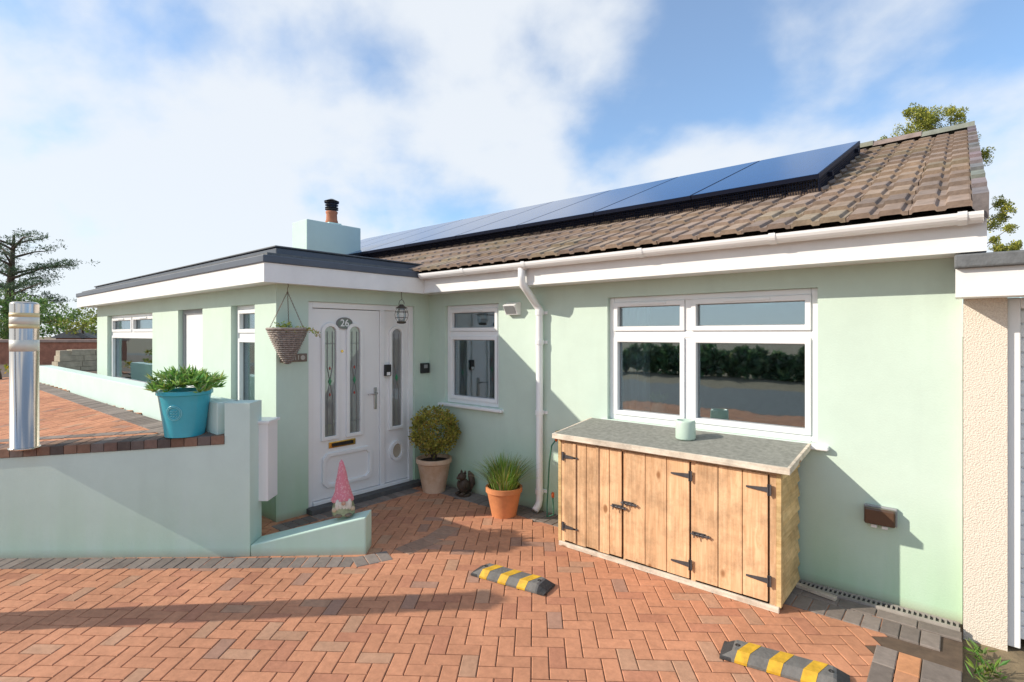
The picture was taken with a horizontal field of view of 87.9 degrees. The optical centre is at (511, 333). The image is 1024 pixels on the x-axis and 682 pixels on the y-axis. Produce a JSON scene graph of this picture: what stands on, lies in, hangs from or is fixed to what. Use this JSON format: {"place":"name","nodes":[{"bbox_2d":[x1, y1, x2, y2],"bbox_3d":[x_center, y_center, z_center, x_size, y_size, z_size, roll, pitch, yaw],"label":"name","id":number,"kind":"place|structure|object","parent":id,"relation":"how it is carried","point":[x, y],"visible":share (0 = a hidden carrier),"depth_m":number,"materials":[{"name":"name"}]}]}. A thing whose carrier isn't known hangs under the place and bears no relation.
{"place":"outdoors","nodes":[
{"label":"outdoors","id":0,"kind":"place"},
{"bbox_2d":[52,349,96,369],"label":"block wall","id":1,"kind":"structure","parent":0,"point":[80,359],"depth_m":11.56,"materials":[{"name":"grey concrete"}]},
{"bbox_2d":[0,377,157,443],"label":"raised driveway","id":2,"kind":"structure","parent":0,"point":[58,416],"depth_m":5.10,"materials":[{"name":"orange brick"}]},
{"bbox_2d":[0,383,163,441],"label":"terrace border","id":3,"kind":"object","parent":2,"relation":"on","point":[152,425],"visible":0.59,"depth_m":5.13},
{"bbox_2d":[0,364,159,420],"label":"raised ground","id":4,"kind":"structure","parent":0,"point":[3,371],"depth_m":11.57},
{"bbox_2d":[0,364,8,378],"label":"flowering shrub","id":5,"kind":"object","parent":4,"relation":"on","point":[6,367],"visible":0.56,"depth_m":9.65,"materials":[{"name":"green plant"}]},
{"bbox_2d":[0,287,90,338],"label":"hedge","id":6,"kind":"object","parent":4,"relation":"on","point":[49,319],"visible":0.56,"depth_m":16.46,"materials":[{"name":"green plant"}]},
{"bbox_2d":[0,339,96,363],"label":"boundary wall","id":7,"kind":"structure","parent":4,"relation":"on","point":[48,349],"depth_m":14.04,"materials":[{"name":"red brick"}]},
{"bbox_2d":[0,228,99,336],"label":"cedar tree","id":8,"kind":"object","parent":4,"relation":"on","point":[11,270],"visible":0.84,"depth_m":26.87,"materials":[{"name":"green plant"}]},
{"bbox_2d":[51,329,96,338],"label":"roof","id":9,"kind":"structure","parent":4,"relation":"on","point":[78,335],"depth_m":14.90,"materials":[{"name":"tile"}]},
{"bbox_2d":[52,307,96,338],"bbox_3d":[-12.110,0.034,14.947,1.429,1.743,1.262,0,0,40],"label":"garden shrub","id":10,"kind":"object","parent":4,"relation":"on","point":[91,319],"visible":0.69,"depth_m":14.83,"materials":[{"name":"green plant"}]},
{"bbox_2d":[0,485,962,681],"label":"driveway","id":11,"kind":"structure","parent":0,"point":[135,625],"depth_m":3.14,"materials":[{"name":"orange brick"}]},
{"bbox_2d":[463,449,540,518],"bbox_3d":[-0.080,1.401,5.019,0.778,0.599,0.765,0,0,8],"label":"potted grass plant","id":12,"kind":"object","parent":11,"relation":"on","point":[503,489],"visible":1,"depth_m":4.89,"materials":[{"name":"green plant"}]},
{"bbox_2d":[471,563,554,595],"bbox_3d":[0.000,1.670,3.655,0.580,0.054,0.164,0,0,31],"label":"wheel stop","id":13,"kind":"object","parent":11,"relation":"on","point":[528,582],"visible":1,"depth_m":3.60,"materials":[{"name":"rubber"}]},
{"bbox_2d":[552,417,810,613],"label":"storage shed","id":14,"kind":"structure","parent":11,"relation":"on","point":[717,510],"depth_m":3.63,"materials":[{"name":"brown wood"}]},
{"bbox_2d":[562,442,626,556],"bbox_3d":[0.616,1.262,4.069,0.579,0.794,0.053,0,0,40],"label":"door","id":15,"kind":"structure","parent":14,"relation":"in","point":[604,465],"depth_m":4.08,"materials":[{"name":"brown wood"}]},
{"bbox_2d":[620,451,691,577],"bbox_3d":[1.003,1.261,3.741,0.529,0.792,0.053,0,0,40],"label":"door","id":16,"kind":"structure","parent":14,"relation":"in","point":[668,480],"depth_m":3.74,"materials":[{"name":"brown wood"}]},
{"bbox_2d":[675,419,695,440],"bbox_3d":[1.274,0.702,3.901,0.144,0.138,0.144,0,0,40],"label":"pillar candle","id":17,"kind":"object","parent":14,"relation":"on","point":[685,429],"visible":1,"depth_m":3.84,"materials":[{"name":"wax"}]},
{"bbox_2d":[690,462,770,601],"bbox_3d":[1.392,1.260,3.411,0.499,0.790,0.053,0,0,40],"label":"door","id":18,"kind":"structure","parent":14,"relation":"in","point":[756,488],"depth_m":3.41,"materials":[{"name":"brown wood"}]},
{"bbox_2d":[719,640,849,681],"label":"wheel stop","id":19,"kind":"object","parent":11,"relation":"on","point":[778,663],"visible":1,"depth_m":2.67,"materials":[{"name":"rubber"}]},
{"bbox_2d":[0,0,1023,336],"label":"sky","id":20,"kind":"structure","parent":0,"point":[144,137],"materials":[{"name":"blue"}]},
{"bbox_2d":[1,337,1023,681],"bbox_3d":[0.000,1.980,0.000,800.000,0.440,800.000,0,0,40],"label":"ground","id":21,"kind":"structure","parent":0,"point":[1013,669],"depth_m":2.85,"materials":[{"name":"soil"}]},
{"bbox_2d":[39,365,237,434],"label":"parapet wall","id":22,"kind":"structure","parent":21,"relation":"on","point":[134,396],"depth_m":5.88,"materials":[{"name":"white paint"}]},
{"bbox_2d":[0,400,370,558],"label":"retaining wall","id":23,"kind":"structure","parent":21,"relation":"on","point":[152,495],"depth_m":4.04,"materials":[{"name":"green paint"}]},
{"bbox_2d":[7,301,40,450],"bbox_3d":[-3.656,0.311,3.986,0.188,1.098,0.188,0,0,40],"label":"steel bollard","id":24,"kind":"object","parent":23,"relation":"on","point":[24,328],"visible":1,"depth_m":3.92,"materials":[{"name":"silver metal"}]},
{"bbox_2d":[145,364,227,437],"bbox_3d":[-2.543,0.505,4.165,0.596,0.560,0.606,0,0,40],"label":"potted succulent","id":25,"kind":"object","parent":23,"relation":"on","point":[183,411],"visible":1,"depth_m":4.02,"materials":[{"name":"blue ceramic"}]},
{"bbox_2d":[258,417,279,500],"bbox_3d":[-2.025,1.006,4.290,0.220,0.637,0.210,0,0,0],"label":"meter box","id":26,"kind":"object","parent":23,"relation":"attached to","point":[267,458],"visible":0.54,"depth_m":4.21,"materials":[{"name":"white plastic"}]},
{"bbox_2d":[331,460,354,517],"bbox_3d":[-1.339,1.218,4.212,0.182,0.428,0.201,0,0,-25],"label":"garden gnome","id":27,"kind":"object","parent":23,"relation":"on","point":[342,499],"visible":1,"depth_m":4.17,"materials":[{"name":"pink ceramic"}]},
{"bbox_2d":[0,485,961,681],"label":"paving border","id":28,"kind":"object","parent":21,"relation":"on","point":[883,664],"visible":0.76,"depth_m":3.86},
{"bbox_2d":[408,404,461,493],"bbox_3d":[-0.853,1.230,5.758,0.631,0.940,0.540,0,0,40],"label":"potted shrub","id":29,"kind":"object","parent":28,"relation":"on","point":[433,466],"visible":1,"depth_m":5.64,"materials":[{"name":"green plant"}]},
{"bbox_2d":[455,469,474,497],"bbox_3d":[-0.496,1.562,5.587,0.150,0.277,0.202,0,0,40],"label":"carved figurine","id":30,"kind":"object","parent":28,"relation":"on","point":[464,485],"visible":1,"depth_m":5.54,"materials":[{"name":"stone"}]},
{"bbox_2d":[796,582,836,600],"bbox_3d":[1.980,1.679,3.462,0.040,0.022,0.240,0,0,-38],"label":"timber offcut","id":31,"kind":"object","parent":28,"relation":"on","point":[832,597],"visible":1,"depth_m":3.44,"materials":[{"name":"grey wood"}]},
{"bbox_2d":[798,579,959,631],"bbox_3d":[2.261,1.706,3.340,0.850,0.048,0.090,0,0,40],"label":"drain channel","id":32,"kind":"object","parent":28,"relation":"in","point":[912,614],"visible":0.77,"depth_m":3.27,"materials":[{"name":"black plastic"}]},
{"bbox_2d":[76,121,988,624],"bbox_3d":[-0.027,-0.271,8.881,11.736,4.042,9.405,0,0,40],"label":"bungalow","id":33,"kind":"object","parent":21,"relation":"on","point":[808,297],"visible":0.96,"depth_m":4.84,"materials":[{"name":"green paint"}]},
{"bbox_2d":[112,313,151,382],"bbox_3d":[-5.512,0.260,7.802,2.340,1.090,0.275,0,0,40],"label":"window","id":34,"kind":"structure","parent":33,"relation":"in","point":[132,333],"depth_m":7.84,"materials":[{"name":"white plastic"}]},
{"bbox_2d":[237,305,254,399],"bbox_3d":[-2.603,0.407,5.312,0.540,1.385,0.082,0,0,40],"label":"window","id":35,"kind":"structure","parent":33,"relation":"in","point":[245,314],"depth_m":5.40,"materials":[{"name":"white plastic"}]},
{"bbox_2d":[265,284,320,363],"bbox_3d":[-1.963,-0.091,4.728,0.437,0.724,0.395,0,0,40],"label":"hanging basket","id":36,"kind":"object","parent":33,"relation":"hanging from","point":[287,342],"visible":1,"depth_m":4.67,"materials":[{"name":"wicker"}]},
{"bbox_2d":[280,353,306,362],"bbox_3d":[-2.015,0.223,4.909,0.017,0.076,0.259,0,0,40],"label":"name plaque","id":37,"kind":"object","parent":33,"relation":"attached to","point":[302,357],"visible":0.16,"depth_m":4.95,"materials":[{"name":"brown wood"}]},
{"bbox_2d":[312,308,378,501],"bbox_3d":[-1.664,0.686,5.392,0.108,1.859,0.769,0,0,40],"label":"door","id":38,"kind":"structure","parent":33,"relation":"in","point":[345,358],"depth_m":5.37,"materials":[{"name":"white plastic"}]},
{"bbox_2d":[395,292,407,323],"bbox_3d":[-1.168,-0.278,5.620,0.144,0.345,0.134,0,0,40],"label":"hanging lantern","id":39,"kind":"object","parent":33,"relation":"hanging from","point":[401,307],"visible":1,"depth_m":5.61,"materials":[{"name":"brown metal"}]},
{"bbox_2d":[438,304,503,412],"bbox_3d":[-0.371,0.228,5.817,0.950,1.155,0.335,0,0,40],"label":"window","id":40,"kind":"structure","parent":33,"relation":"in","point":[473,330],"depth_m":5.78,"materials":[{"name":"white plastic"}]},
{"bbox_2d":[546,430,558,516],"bbox_3d":[0.513,1.293,4.805,0.460,0.786,0.167,0,0,40],"label":"garden hose","id":41,"kind":"object","parent":33,"relation":"attached to","point":[552,493],"visible":0.22,"depth_m":4.92,"materials":[{"name":"grey plastic"}]},
{"bbox_2d":[606,288,828,450],"bbox_3d":[1.534,0.225,4.218,1.758,1.150,0.358,0,0,40],"label":"window","id":42,"kind":"structure","parent":33,"relation":"in","point":[631,332],"depth_m":4.19,"materials":[{"name":"white plastic"}]},
{"bbox_2d":[877,102,1022,251],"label":"garden tree","id":43,"kind":"object","parent":21,"relation":"on","point":[923,118],"visible":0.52,"depth_m":13.33,"materials":[{"name":"green plant"}]},
{"bbox_2d":[965,657,994,681],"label":"weed","id":44,"kind":"object","parent":21,"relation":"on","point":[979,670],"visible":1,"depth_m":2.68,"materials":[{"name":"green plant"}]},
{"bbox_2d":[963,638,996,661],"bbox_3d":[2.514,1.707,2.875,0.159,0.096,0.152,0,0,10],"label":"weed","id":45,"kind":"object","parent":21,"relation":"on","point":[977,649],"visible":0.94,"depth_m":2.86,"materials":[{"name":"green plant"}]},
{"bbox_2d":[978,654,1009,678],"bbox_3d":[2.463,1.701,2.715,0.130,0.107,0.152,0,0,40],"label":"weed","id":46,"kind":"object","parent":21,"relation":"on","point":[990,666],"visible":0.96,"depth_m":2.72,"materials":[{"name":"green plant"}]},
{"bbox_2d":[954,250,1023,651],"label":"garage","id":47,"kind":"structure","parent":0,"point":[989,286],"depth_m":2.97,"materials":[{"name":"paint"}]},
{"bbox_2d":[1021,309,1023,638],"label":"garage door","id":48,"kind":"structure","parent":47,"relation":"in","point":[1022,310],"depth_m":2.96,"materials":[{"name":"white plastic"}]}
]}

